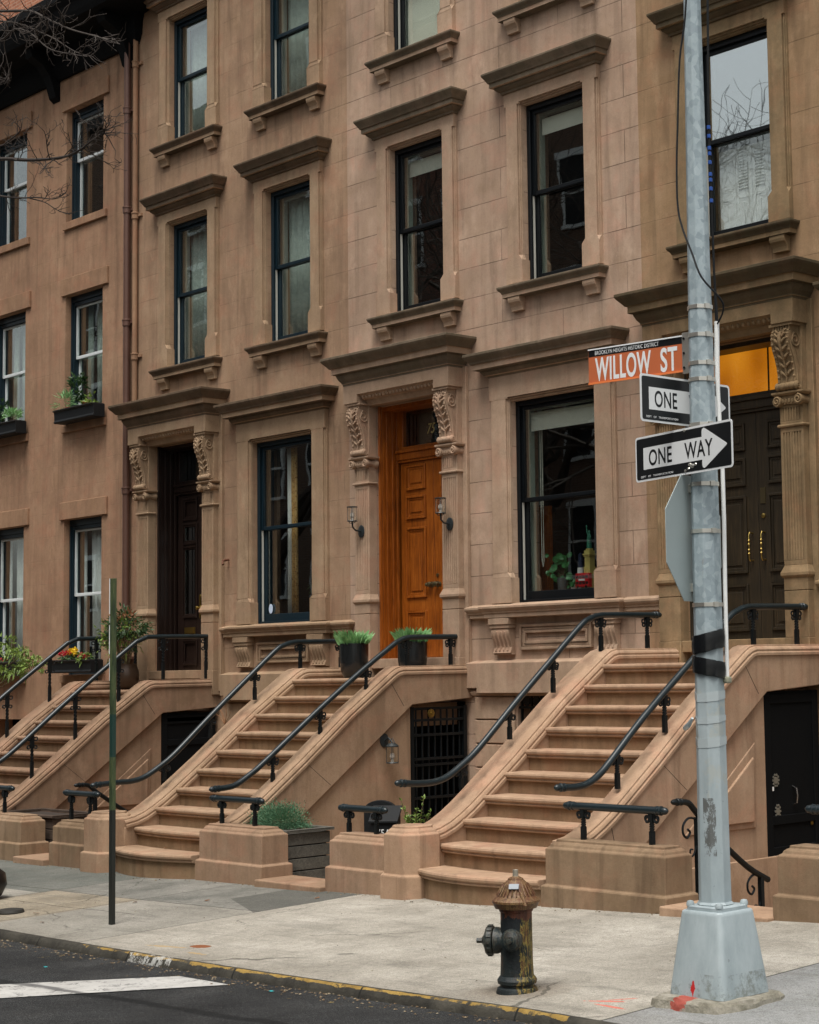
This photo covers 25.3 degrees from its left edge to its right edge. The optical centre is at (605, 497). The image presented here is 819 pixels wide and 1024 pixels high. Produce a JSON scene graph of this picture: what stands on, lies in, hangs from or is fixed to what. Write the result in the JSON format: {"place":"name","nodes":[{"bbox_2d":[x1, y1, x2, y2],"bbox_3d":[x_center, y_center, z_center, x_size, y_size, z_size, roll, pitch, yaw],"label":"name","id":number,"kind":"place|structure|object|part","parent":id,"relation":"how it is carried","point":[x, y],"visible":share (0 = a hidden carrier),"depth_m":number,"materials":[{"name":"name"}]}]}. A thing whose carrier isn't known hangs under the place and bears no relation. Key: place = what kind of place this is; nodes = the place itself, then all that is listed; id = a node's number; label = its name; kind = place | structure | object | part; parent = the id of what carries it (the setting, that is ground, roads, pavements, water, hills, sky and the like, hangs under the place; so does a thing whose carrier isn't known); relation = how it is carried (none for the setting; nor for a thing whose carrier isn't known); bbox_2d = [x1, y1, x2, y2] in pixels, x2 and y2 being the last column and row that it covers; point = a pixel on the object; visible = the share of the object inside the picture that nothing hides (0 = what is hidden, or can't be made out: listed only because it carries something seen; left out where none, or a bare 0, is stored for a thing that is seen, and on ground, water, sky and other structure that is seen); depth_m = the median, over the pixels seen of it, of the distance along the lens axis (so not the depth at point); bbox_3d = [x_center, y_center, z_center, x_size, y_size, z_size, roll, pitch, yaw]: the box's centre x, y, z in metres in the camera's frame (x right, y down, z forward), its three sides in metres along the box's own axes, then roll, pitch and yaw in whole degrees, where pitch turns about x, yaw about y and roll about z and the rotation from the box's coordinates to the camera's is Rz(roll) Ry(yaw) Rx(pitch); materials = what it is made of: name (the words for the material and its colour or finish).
{"place":"outdoors","nodes":[
{"label":"outdoors","id":0,"kind":"place"},
{"bbox_2d":[0,869,6,895],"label":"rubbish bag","id":1,"kind":"object","parent":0,"point":[3,882],"visible":1,"depth_m":18.37,"materials":[{"name":"black plastic"}]},
{"bbox_2d":[0,939,528,1023],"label":"road","id":2,"kind":"structure","parent":0,"point":[239,1003],"depth_m":11.91,"materials":[{"name":"black asphalt"}]},
{"bbox_2d":[0,976,227,997],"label":"crosswalk stripe","id":3,"kind":"object","parent":2,"relation":"on","point":[49,988],"visible":1,"depth_m":12.84,"materials":[{"name":"white paint"}]},
{"bbox_2d":[0,929,616,1023],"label":"kerb","id":4,"kind":"structure","parent":2,"relation":"on","point":[494,1011],"depth_m":12.23,"materials":[{"name":"concrete"}]},
{"bbox_2d":[0,860,818,1023],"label":"sidewalk","id":5,"kind":"structure","parent":0,"point":[581,970],"depth_m":13.93,"materials":[{"name":"concrete"}]},
{"bbox_2d":[0,908,24,914],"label":"pipe cap","id":6,"kind":"object","parent":5,"relation":"on","point":[7,911],"visible":1,"depth_m":17.14,"materials":[{"name":"metal"}]},
{"bbox_2d":[13,853,48,865],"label":"areaway kerb","id":7,"kind":"structure","parent":5,"relation":"on","point":[42,859],"depth_m":21.55,"materials":[{"name":"stone"}]},
{"bbox_2d":[0,0,136,222],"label":"bare tree","id":8,"kind":"object","parent":5,"relation":"on","point":[93,138],"visible":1,"depth_m":16.88,"materials":[{"name":"brown plant"}]},
{"bbox_2d":[109,578,116,924],"bbox_3d":[-4.419,2.317,16.158,0.070,3.175,0.036,-6,-7,44],"label":"signpost","id":9,"kind":"object","parent":5,"relation":"on","point":[112,724],"visible":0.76,"depth_m":16.14,"materials":[{"name":"green metal"}]},
{"bbox_2d":[254,875,325,891],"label":"areaway kerb","id":10,"kind":"structure","parent":5,"relation":"on","point":[300,883],"depth_m":17.99,"materials":[{"name":"stone"}]},
{"bbox_2d":[1,861,813,1023],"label":"street litter","id":11,"kind":"object","parent":5,"relation":"on","point":[285,990],"visible":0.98,"depth_m":13.05,"materials":[{"name":"brown plant"}]},
{"bbox_2d":[476,869,539,994],"bbox_3d":[-0.593,2.748,11.347,0.364,0.798,0.337,-6,-7,44],"label":"fire hydrant","id":12,"kind":"object","parent":5,"relation":"on","point":[515,900],"visible":1,"depth_m":11.25,"materials":[{"name":"metal"}]},
{"bbox_2d":[325,644,818,913],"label":"stoop","id":13,"kind":"object","parent":5,"relation":"on","point":[490,826],"visible":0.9,"depth_m":16.91,"materials":[{"name":"stone"}]},
{"bbox_2d":[338,804,387,833],"bbox_3d":[-2.354,3.134,17.501,0.764,0.291,0.079,-6,-7,44],"label":"pedestal railing","id":14,"kind":"object","parent":13,"relation":"on","point":[350,810],"visible":1,"depth_m":17.46,"materials":[{"name":"black metal"}]},
{"bbox_2d":[394,611,661,787],"bbox_3d":[-0.670,1.983,18.031,0.077,1.700,3.674,-6,-7,44],"label":"handrail","id":15,"kind":"object","parent":13,"relation":"on","point":[459,769],"visible":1,"depth_m":17.99,"materials":[{"name":"black metal"}]},
{"bbox_2d":[563,801,668,844],"bbox_3d":[0.077,2.742,15.125,1.224,0.340,0.079,-6,-7,44],"label":"pedestal railing","id":16,"kind":"object","parent":13,"relation":"on","point":[652,812],"visible":0.99,"depth_m":15.08,"materials":[{"name":"black metal"}]},
{"bbox_2d":[554,603,807,791],"bbox_3d":[0.801,1.812,16.828,0.077,1.678,3.574,-6,-7,44],"label":"handrail","id":17,"kind":"object","parent":13,"relation":"on","point":[615,758],"visible":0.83,"depth_m":16.53,"materials":[{"name":"black metal"}]},
{"bbox_2d":[763,690,818,856],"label":"basement door","id":18,"kind":"structure","parent":13,"relation":"attached to","point":[791,732],"depth_m":17.70,"materials":[{"name":"black paint"}]},
{"bbox_2d":[763,690,818,856],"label":"door slab","id":19,"kind":"structure","parent":18,"relation":"in","point":[791,731],"depth_m":17.70,"materials":[{"name":"black paint"}]},
{"bbox_2d":[659,900,773,921],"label":"areaway kerb","id":20,"kind":"structure","parent":5,"relation":"on","point":[763,914],"depth_m":14.20,"materials":[{"name":"stone"}]},
{"bbox_2d":[651,0,784,1014],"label":"lamp post","id":21,"kind":"object","parent":5,"relation":"on","point":[719,969],"visible":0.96,"depth_m":10.69,"materials":[{"name":"grey metal"}]},
{"bbox_2d":[588,332,688,384],"bbox_3d":[0.203,-0.855,11.243,0.778,0.253,0.019,-5,-7,38],"label":"street sign","id":22,"kind":"object","parent":21,"relation":"attached to","point":[635,360],"visible":1,"depth_m":11.24,"materials":[{"name":"metal"}]},
{"bbox_2d":[635,419,733,482],"bbox_3d":[0.462,-0.272,10.857,0.010,0.281,1.000,2,-6,-33],"label":"one way sign","id":23,"kind":"object","parent":21,"relation":"attached to","point":[695,449],"visible":1,"depth_m":10.83,"materials":[{"name":"metal"}]},
{"bbox_2d":[640,373,729,425],"bbox_3d":[0.497,-0.577,11.030,0.010,0.288,0.817,-6,-7,44],"label":"one way sign","id":24,"kind":"object","parent":21,"relation":"attached to","point":[664,400],"visible":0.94,"depth_m":10.91,"materials":[{"name":"metal"}]},
{"bbox_2d":[665,474,721,600],"bbox_3d":[0.556,0.253,10.944,0.048,0.762,0.762,-4,-6,28],"label":"stop sign","id":25,"kind":"object","parent":21,"relation":"attached to","point":[678,523],"visible":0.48,"depth_m":10.79,"materials":[{"name":"metal"}]},
{"bbox_2d":[676,0,724,323],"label":"cable","id":26,"kind":"object","parent":21,"relation":"attached to","point":[716,295],"visible":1,"depth_m":11.01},
{"bbox_2d":[714,321,728,675],"bbox_3d":[0.701,0.007,10.876,0.047,2.160,0.034,-1,-5,0],"label":"conduit","id":27,"kind":"object","parent":21,"relation":"attached to","point":[719,418],"visible":0.89,"depth_m":10.86,"materials":[{"name":"white paint"}]},
{"bbox_2d":[773,843,818,922],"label":"stone pedestal","id":28,"kind":"object","parent":5,"relation":"on","point":[796,898],"visible":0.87,"depth_m":13.52,"materials":[{"name":"brown stone"}]},
{"bbox_2d":[805,804,818,814],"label":"pedestal railing","id":29,"kind":"object","parent":28,"relation":"on","point":[813,809],"visible":1,"depth_m":13.64,"materials":[{"name":"black metal"}]},
{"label":"areaway paving","id":30,"kind":"structure","parent":0,"visible":0},
{"bbox_2d":[614,0,818,728],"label":"brownstone house","id":31,"kind":"structure","parent":30,"relation":"on","point":[764,90],"depth_m":19.29,"materials":[{"name":"brown stone"}]},
{"bbox_2d":[646,0,799,273],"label":"window","id":32,"kind":"structure","parent":31,"relation":"in","point":[749,21],"depth_m":19.20,"materials":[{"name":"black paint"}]},
{"bbox_2d":[684,337,785,640],"bbox_3d":[1.539,-0.075,19.213,1.460,3.175,0.382,-6,-7,44],"label":"door","id":33,"kind":"structure","parent":31,"relation":"in","point":[753,484],"depth_m":19.34,"materials":[{"name":"brown wood"}]},
{"bbox_2d":[812,281,818,586],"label":"parlor window","id":34,"kind":"structure","parent":31,"relation":"in","point":[816,284],"depth_m":18.09,"materials":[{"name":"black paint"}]},
{"bbox_2d":[671,798,770,906],"bbox_3d":[0.989,3.509,15.079,0.062,2.031,1.228,-6,-7,44],"label":"areaway handrail","id":35,"kind":"object","parent":30,"relation":"on","point":[753,871],"visible":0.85,"depth_m":14.93,"materials":[{"name":"black metal"}]},
{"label":"areaway paving","id":36,"kind":"structure","parent":0,"visible":0},
{"bbox_2d":[243,796,334,878],"bbox_3d":[-3.478,3.637,19.289,1.093,0.875,0.703,-6,-7,44],"label":"wooden planter","id":37,"kind":"object","parent":36,"relation":"on","point":[308,851],"visible":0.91,"depth_m":19.03,"materials":[{"name":"grey wood"}]},
{"bbox_2d":[364,800,401,832],"bbox_3d":[-2.274,3.530,18.321,0.410,0.880,0.230,-2,-5,9],"label":"trash can","id":38,"kind":"object","parent":36,"relation":"on","point":[390,819],"visible":0.23,"depth_m":18.31,"materials":[{"name":"black plastic"}]},
{"bbox_2d":[399,794,430,823],"bbox_3d":[-1.890,3.448,17.977,0.375,0.944,0.328,-6,-7,44],"label":"plant","id":39,"kind":"object","parent":36,"relation":"on","point":[407,818],"visible":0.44,"depth_m":17.98,"materials":[{"name":"green plant"}]},
{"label":"areaway paving","id":40,"kind":"structure","parent":0,"visible":0},
{"bbox_2d":[7,808,87,842],"bbox_3d":[-7.059,4.266,22.818,1.398,0.560,0.640,-6,-7,44],"label":"wooden planter","id":41,"kind":"object","parent":40,"relation":"on","point":[53,817],"visible":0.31,"depth_m":22.42,"materials":[{"name":"grey wood"}]},
{"bbox_2d":[74,782,127,811],"bbox_3d":[-6.226,4.019,22.564,0.062,0.931,0.939,-6,-7,44],"label":"areaway handrail","id":42,"kind":"object","parent":40,"relation":"on","point":[102,795],"visible":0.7,"depth_m":22.44,"materials":[{"name":"black metal"}]},
{"label":"ground","id":43,"kind":"structure","parent":0,"visible":0},
{"bbox_2d":[0,0,42,23],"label":"brick building","id":44,"kind":"structure","parent":43,"relation":"on","point":[15,4],"depth_m":35.83,"materials":[{"name":"orange brick"}]},
{"bbox_2d":[0,679,220,860],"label":"stoop","id":45,"kind":"object","parent":43,"relation":"on","point":[63,760],"visible":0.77,"depth_m":24.54,"materials":[{"name":"stone"}]},
{"bbox_2d":[0,785,14,812],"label":"pedestal railing","id":46,"kind":"object","parent":45,"relation":"on","point":[5,789],"visible":1,"depth_m":22.53,"materials":[{"name":"black metal"}]},
{"bbox_2d":[0,636,136,737],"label":"handrail","id":47,"kind":"object","parent":45,"relation":"on","point":[49,660],"visible":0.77,"depth_m":25.96,"materials":[{"name":"black metal"}]},
{"bbox_2d":[0,634,207,778],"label":"handrail","id":48,"kind":"object","parent":45,"relation":"on","point":[74,697],"visible":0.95,"depth_m":24.45,"materials":[{"name":"black metal"}]},
{"bbox_2d":[94,602,153,688],"bbox_3d":[-7.057,2.164,26.326,0.888,1.280,0.777,-6,-7,44],"label":"potted shrub","id":49,"kind":"object","parent":45,"relation":"on","point":[129,677],"visible":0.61,"depth_m":26.25,"materials":[{"name":"green plant"}]},
{"bbox_2d":[161,712,214,784],"bbox_3d":[-5.847,3.872,25.238,0.070,1.700,0.882,-6,-7,44],"label":"basement door","id":50,"kind":"structure","parent":45,"relation":"attached to","point":[177,729],"depth_m":25.18,"materials":[{"name":"black paint"}]},
{"bbox_2d":[161,712,214,784],"bbox_3d":[-5.847,3.872,25.238,0.070,1.700,0.882,-6,-7,44],"label":"door slab","id":51,"kind":"structure","parent":50,"relation":"in","point":[175,727],"depth_m":25.17,"materials":[{"name":"black paint"}]},
{"bbox_2d":[49,665,471,884],"bbox_3d":[-3.784,3.773,21.128,4.344,3.515,3.962,-6,-7,44],"label":"stoop","id":52,"kind":"object","parent":43,"relation":"on","point":[334,764],"visible":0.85,"depth_m":20.61,"materials":[{"name":"stone"}]},
{"bbox_2d":[63,789,100,818],"bbox_3d":[-6.174,3.640,21.242,0.824,0.370,0.079,-6,-7,44],"label":"pedestal railing","id":53,"kind":"object","parent":52,"relation":"on","point":[89,795],"visible":1,"depth_m":21.24,"materials":[{"name":"black metal"}]},
{"bbox_2d":[90,639,339,787],"bbox_3d":[-4.517,2.552,21.752,0.077,1.680,3.734,-6,-7,44],"label":"handrail","id":54,"kind":"object","parent":52,"relation":"on","point":[208,720],"visible":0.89,"depth_m":21.61,"materials":[{"name":"black metal"}]},
{"bbox_2d":[209,794,264,825],"bbox_3d":[-3.888,3.310,19.005,0.994,0.319,0.079,-6,-7,44],"label":"pedestal railing","id":55,"kind":"object","parent":52,"relation":"on","point":[255,803],"visible":1,"depth_m":18.96,"materials":[{"name":"black metal"}]},
{"bbox_2d":[209,634,457,792],"bbox_3d":[-2.974,2.413,20.632,0.077,1.693,3.637,-6,-7,44],"label":"handrail","id":56,"kind":"object","parent":52,"relation":"on","point":[270,758],"visible":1,"depth_m":20.50,"materials":[{"name":"black metal"}]},
{"bbox_2d":[333,629,374,677],"bbox_3d":[-3.136,1.947,22.496,0.480,0.612,0.489,-6,-7,44],"label":"planter","id":57,"kind":"object","parent":52,"relation":"on","point":[353,652],"visible":0.94,"depth_m":22.37,"materials":[{"name":"black ceramic"}]},
{"bbox_2d":[380,733,398,763],"bbox_3d":[-2.481,2.899,20.797,0.226,0.341,0.152,-6,-7,44],"label":"wall lantern","id":58,"kind":"object","parent":52,"relation":"attached to","point":[384,740],"depth_m":20.76,"materials":[{"name":"metal"}]},
{"bbox_2d":[389,626,432,665],"bbox_3d":[-2.352,1.882,21.985,0.533,0.614,0.501,-6,-7,44],"label":"planter","id":59,"kind":"object","parent":52,"relation":"on","point":[418,653],"visible":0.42,"depth_m":21.85,"materials":[{"name":"black plastic"}]},
{"bbox_2d":[410,705,467,822],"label":"iron gate","id":60,"kind":"structure","parent":52,"relation":"attached to","point":[462,719],"depth_m":21.45,"materials":[{"name":"black metal"}]},
{"bbox_2d":[427,709,434,717],"bbox_3d":[-2.058,2.564,21.396,0.034,0.110,0.110,-6,-7,44],"label":"gate medallion","id":61,"kind":"object","parent":60,"relation":"attached to","point":[431,713],"visible":1,"depth_m":21.39,"materials":[{"name":"gold metal"}]},
{"bbox_2d":[414,701,464,822],"bbox_3d":[-2.209,3.369,21.648,0.500,1.810,0.988,-6,-7,44],"label":"basement door","id":62,"kind":"structure","parent":52,"relation":"attached to","point":[419,771],"depth_m":21.99,"materials":[{"name":"black paint"}]},
{"bbox_2d":[414,701,440,822],"bbox_3d":[-2.365,3.386,21.795,0.070,1.810,0.980,-6,-7,44],"label":"door slab","id":63,"kind":"structure","parent":62,"relation":"in","point":[431,728],"depth_m":21.97,"materials":[{"name":"black paint"}]},
{"bbox_2d":[320,0,659,781],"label":"brownstone house","id":64,"kind":"structure","parent":43,"relation":"on","point":[494,246],"depth_m":22.03,"materials":[{"name":"brown stone"}]},
{"bbox_2d":[347,506,364,537],"bbox_3d":[-3.232,0.320,23.251,0.148,0.400,0.220,-6,-7,44],"label":"wall lantern","id":65,"kind":"object","parent":64,"relation":"attached to","point":[360,530],"depth_m":23.23,"materials":[{"name":"metal"}]},
{"bbox_2d":[353,86,466,341],"bbox_3d":[-2.383,-3.536,23.057,1.974,2.936,0.562,-6,-7,44],"label":"window","id":66,"kind":"structure","parent":64,"relation":"in","point":[428,123],"depth_m":23.22,"materials":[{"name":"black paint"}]},
{"bbox_2d":[378,398,442,658],"bbox_3d":[-2.278,0.403,22.953,1.460,3.280,0.382,-6,-7,44],"label":"door","id":67,"kind":"structure","parent":64,"relation":"in","point":[409,478],"depth_m":23.32,"materials":[{"name":"orange wood"}]},
{"bbox_2d":[364,0,459,84],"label":"window","id":68,"kind":"structure","parent":64,"relation":"in","point":[390,52],"depth_m":23.53,"materials":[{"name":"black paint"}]},
{"bbox_2d":[435,497,452,530],"bbox_3d":[-1.982,0.206,22.023,0.148,0.400,0.220,-6,-7,44],"label":"wall lantern","id":69,"kind":"object","parent":64,"relation":"attached to","point":[449,523],"depth_m":22.00,"materials":[{"name":"metal"}]},
{"bbox_2d":[492,0,594,35],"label":"window","id":70,"kind":"structure","parent":64,"relation":"in","point":[511,12],"depth_m":21.74,"materials":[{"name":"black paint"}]},
{"bbox_2d":[481,33,610,311],"bbox_3d":[-0.590,-3.735,21.298,1.974,2.936,0.562,-6,-7,44],"label":"window","id":71,"kind":"structure","parent":64,"relation":"in","point":[566,76],"depth_m":21.43,"materials":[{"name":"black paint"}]},
{"bbox_2d":[539,506,552,590],"bbox_3d":[-0.836,0.921,22.151,0.500,1.600,0.060,-6,-7,44],"label":"inner door","id":72,"kind":"structure","parent":64,"relation":"in","point":[546,582],"depth_m":22.05,"materials":[{"name":"orange wood"}]},
{"bbox_2d":[462,325,659,773],"bbox_3d":[-0.500,1.082,20.835,3.230,5.807,0.600,-6,-7,44],"label":"parlor window","id":73,"kind":"structure","parent":64,"relation":"in","point":[551,367],"depth_m":21.21,"materials":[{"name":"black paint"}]},
{"bbox_3d":[-0.205,1.159,21.306,1.220,0.145,0.410,-6,-7,44],"label":"side table","id":74,"kind":"object","parent":64,"relation":"attached to","visible":0},
{"bbox_2d":[545,552,571,589],"bbox_3d":[-0.539,0.884,21.489,0.382,0.449,0.203,-6,-7,44],"label":"house plant","id":75,"kind":"object","parent":74,"relation":"on","point":[560,559],"visible":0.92,"depth_m":21.46,"materials":[{"name":"green plant"}]},
{"bbox_2d":[566,575,575,588],"bbox_3d":[-0.385,1.000,21.277,0.157,0.172,0.093,-6,-7,44],"label":"house plant","id":76,"kind":"object","parent":74,"relation":"on","point":[572,583],"visible":0.94,"depth_m":21.25,"materials":[{"name":"green plant"}]},
{"bbox_2d":[577,553,583,587],"bbox_3d":[-0.293,0.873,21.349,0.090,0.434,0.090,-6,-7,44],"label":"lighthouse model","id":77,"kind":"object","parent":74,"relation":"on","point":[580,569],"visible":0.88,"depth_m":21.33},
{"bbox_2d":[575,573,591,587],"bbox_3d":[-0.256,0.979,21.131,0.220,0.177,0.068,-6,-7,44],"label":"toy bus","id":78,"kind":"object","parent":74,"relation":"on","point":[584,580],"visible":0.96,"depth_m":21.09,"materials":[{"name":"red plastic"}]},
{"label":"upper windows","id":79,"kind":"part","parent":78,"relation":"part of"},
{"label":"lower windows","id":80,"kind":"part","parent":78,"relation":"part of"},
{"bbox_2d":[581,525,596,587],"bbox_3d":[-0.185,0.699,21.200,0.150,0.749,0.150,-6,-7,44],"label":"statue model","id":81,"kind":"object","parent":74,"relation":"on","point":[589,554],"visible":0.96,"depth_m":21.17},
{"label":"areaway paving","id":82,"kind":"structure","parent":0,"visible":0},
{"bbox_2d":[0,632,46,687],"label":"shrub","id":83,"kind":"object","parent":82,"relation":"on","point":[9,651],"visible":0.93,"depth_m":27.09,"materials":[{"name":"green plant"}]},
{"bbox_2d":[0,0,149,737],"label":"stucco house","id":84,"kind":"structure","parent":82,"relation":"on","point":[61,295],"depth_m":29.41,"materials":[{"name":"brown"}]},
{"bbox_2d":[0,656,23,674],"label":"window box","id":85,"kind":"object","parent":84,"relation":"attached to","point":[5,662],"visible":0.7,"depth_m":29.56,"materials":[{"name":"plant"}]},
{"bbox_2d":[0,397,25,438],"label":"window box","id":86,"kind":"object","parent":84,"relation":"attached to","point":[10,428],"visible":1,"depth_m":29.98,"materials":[{"name":"wood"}]},
{"bbox_2d":[0,508,28,683],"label":"window","id":87,"kind":"structure","parent":84,"relation":"in","point":[20,517],"depth_m":30.55,"materials":[{"name":"paint"}]},
{"bbox_2d":[0,291,30,446],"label":"window","id":88,"kind":"structure","parent":84,"relation":"in","point":[21,301],"depth_m":30.79,"materials":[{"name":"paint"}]},
{"bbox_2d":[0,111,32,254],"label":"window","id":89,"kind":"structure","parent":84,"relation":"in","point":[6,245],"depth_m":31.25,"materials":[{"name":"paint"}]},
{"bbox_2d":[50,371,104,424],"bbox_3d":[-8.411,-1.614,28.605,1.390,0.818,0.473,-6,-7,44],"label":"window box","id":90,"kind":"object","parent":84,"relation":"attached to","point":[86,411],"visible":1,"depth_m":28.48,"materials":[{"name":"metal"}]},
{"bbox_2d":[52,647,102,672],"bbox_3d":[-8.296,2.535,28.151,1.230,0.419,0.355,-6,-7,44],"label":"window box","id":91,"kind":"object","parent":84,"relation":"attached to","point":[85,663],"visible":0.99,"depth_m":28.01,"materials":[{"name":"wood"}]},
{"bbox_2d":[59,496,107,682],"bbox_3d":[-8.148,1.485,28.540,1.455,2.885,0.333,-6,-7,44],"label":"window","id":92,"kind":"structure","parent":84,"relation":"in","point":[96,506],"depth_m":28.90,"materials":[{"name":"paint"}]},
{"bbox_2d":[61,265,108,433],"bbox_3d":[-8.226,-2.328,28.892,1.455,2.525,0.333,-6,-7,44],"label":"window","id":93,"kind":"structure","parent":84,"relation":"in","point":[99,276],"depth_m":29.12,"materials":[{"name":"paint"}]},
{"bbox_2d":[62,75,109,230],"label":"window","id":94,"kind":"structure","parent":84,"relation":"in","point":[93,90],"depth_m":29.43,"materials":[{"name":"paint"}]},
{"bbox_2d":[121,43,133,662],"bbox_3d":[-7.359,-1.894,27.725,0.260,11.100,0.153,-6,-7,44],"label":"rain pipe","id":95,"kind":"object","parent":84,"relation":"attached to","point":[127,208],"visible":0.85,"depth_m":27.75,"materials":[{"name":"brown metal"}]},
{"bbox_2d":[131,39,142,400],"bbox_3d":[-7.266,-4.820,27.873,0.260,7.450,0.121,-6,-7,44],"label":"rain pipe","id":96,"kind":"object","parent":84,"relation":"attached to","point":[135,213],"visible":0.98,"depth_m":27.78,"materials":[{"name":"metal"}]},
{"bbox_2d":[108,0,354,733],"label":"brownstone house","id":97,"kind":"structure","parent":82,"relation":"on","point":[232,417],"depth_m":25.73,"materials":[{"name":"brown stone"}]},
{"bbox_2d":[157,442,201,670],"bbox_3d":[-6.070,0.870,26.670,1.460,3.370,0.382,-6,-7,44],"label":"door","id":98,"kind":"structure","parent":97,"relation":"in","point":[179,511],"depth_m":27.09,"materials":[{"name":"brown wood"}]},
{"bbox_2d":[139,173,226,390],"bbox_3d":[-6.152,-3.116,26.753,1.974,2.936,0.562,-6,-7,44],"label":"window","id":99,"kind":"structure","parent":97,"relation":"in","point":[177,206],"depth_m":26.95,"materials":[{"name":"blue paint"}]},
{"bbox_2d":[143,0,222,167],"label":"window","id":100,"kind":"structure","parent":97,"relation":"in","point":[178,138],"depth_m":27.35,"materials":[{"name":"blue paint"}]},
{"bbox_2d":[216,705,230,724],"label":"dry twigs","id":101,"kind":"object","parent":97,"relation":"attached to","point":[225,721],"visible":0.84,"depth_m":23.77,"materials":[{"name":"brown plant"}]},
{"bbox_2d":[233,135,331,368],"bbox_3d":[-4.362,-3.315,24.997,1.974,2.936,0.562,-6,-7,44],"label":"window","id":102,"kind":"structure","parent":97,"relation":"in","point":[296,169],"depth_m":25.19,"materials":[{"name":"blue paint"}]},
{"bbox_2d":[213,384,354,721],"bbox_3d":[-4.346,1.546,24.605,3.020,5.897,0.600,-6,-7,44],"label":"parlor window","id":103,"kind":"structure","parent":97,"relation":"in","point":[300,414],"depth_m":24.95,"materials":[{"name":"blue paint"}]},
{"bbox_2d":[243,0,325,131],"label":"window","id":104,"kind":"structure","parent":97,"relation":"in","point":[267,101],"depth_m":25.58,"materials":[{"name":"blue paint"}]}
]}

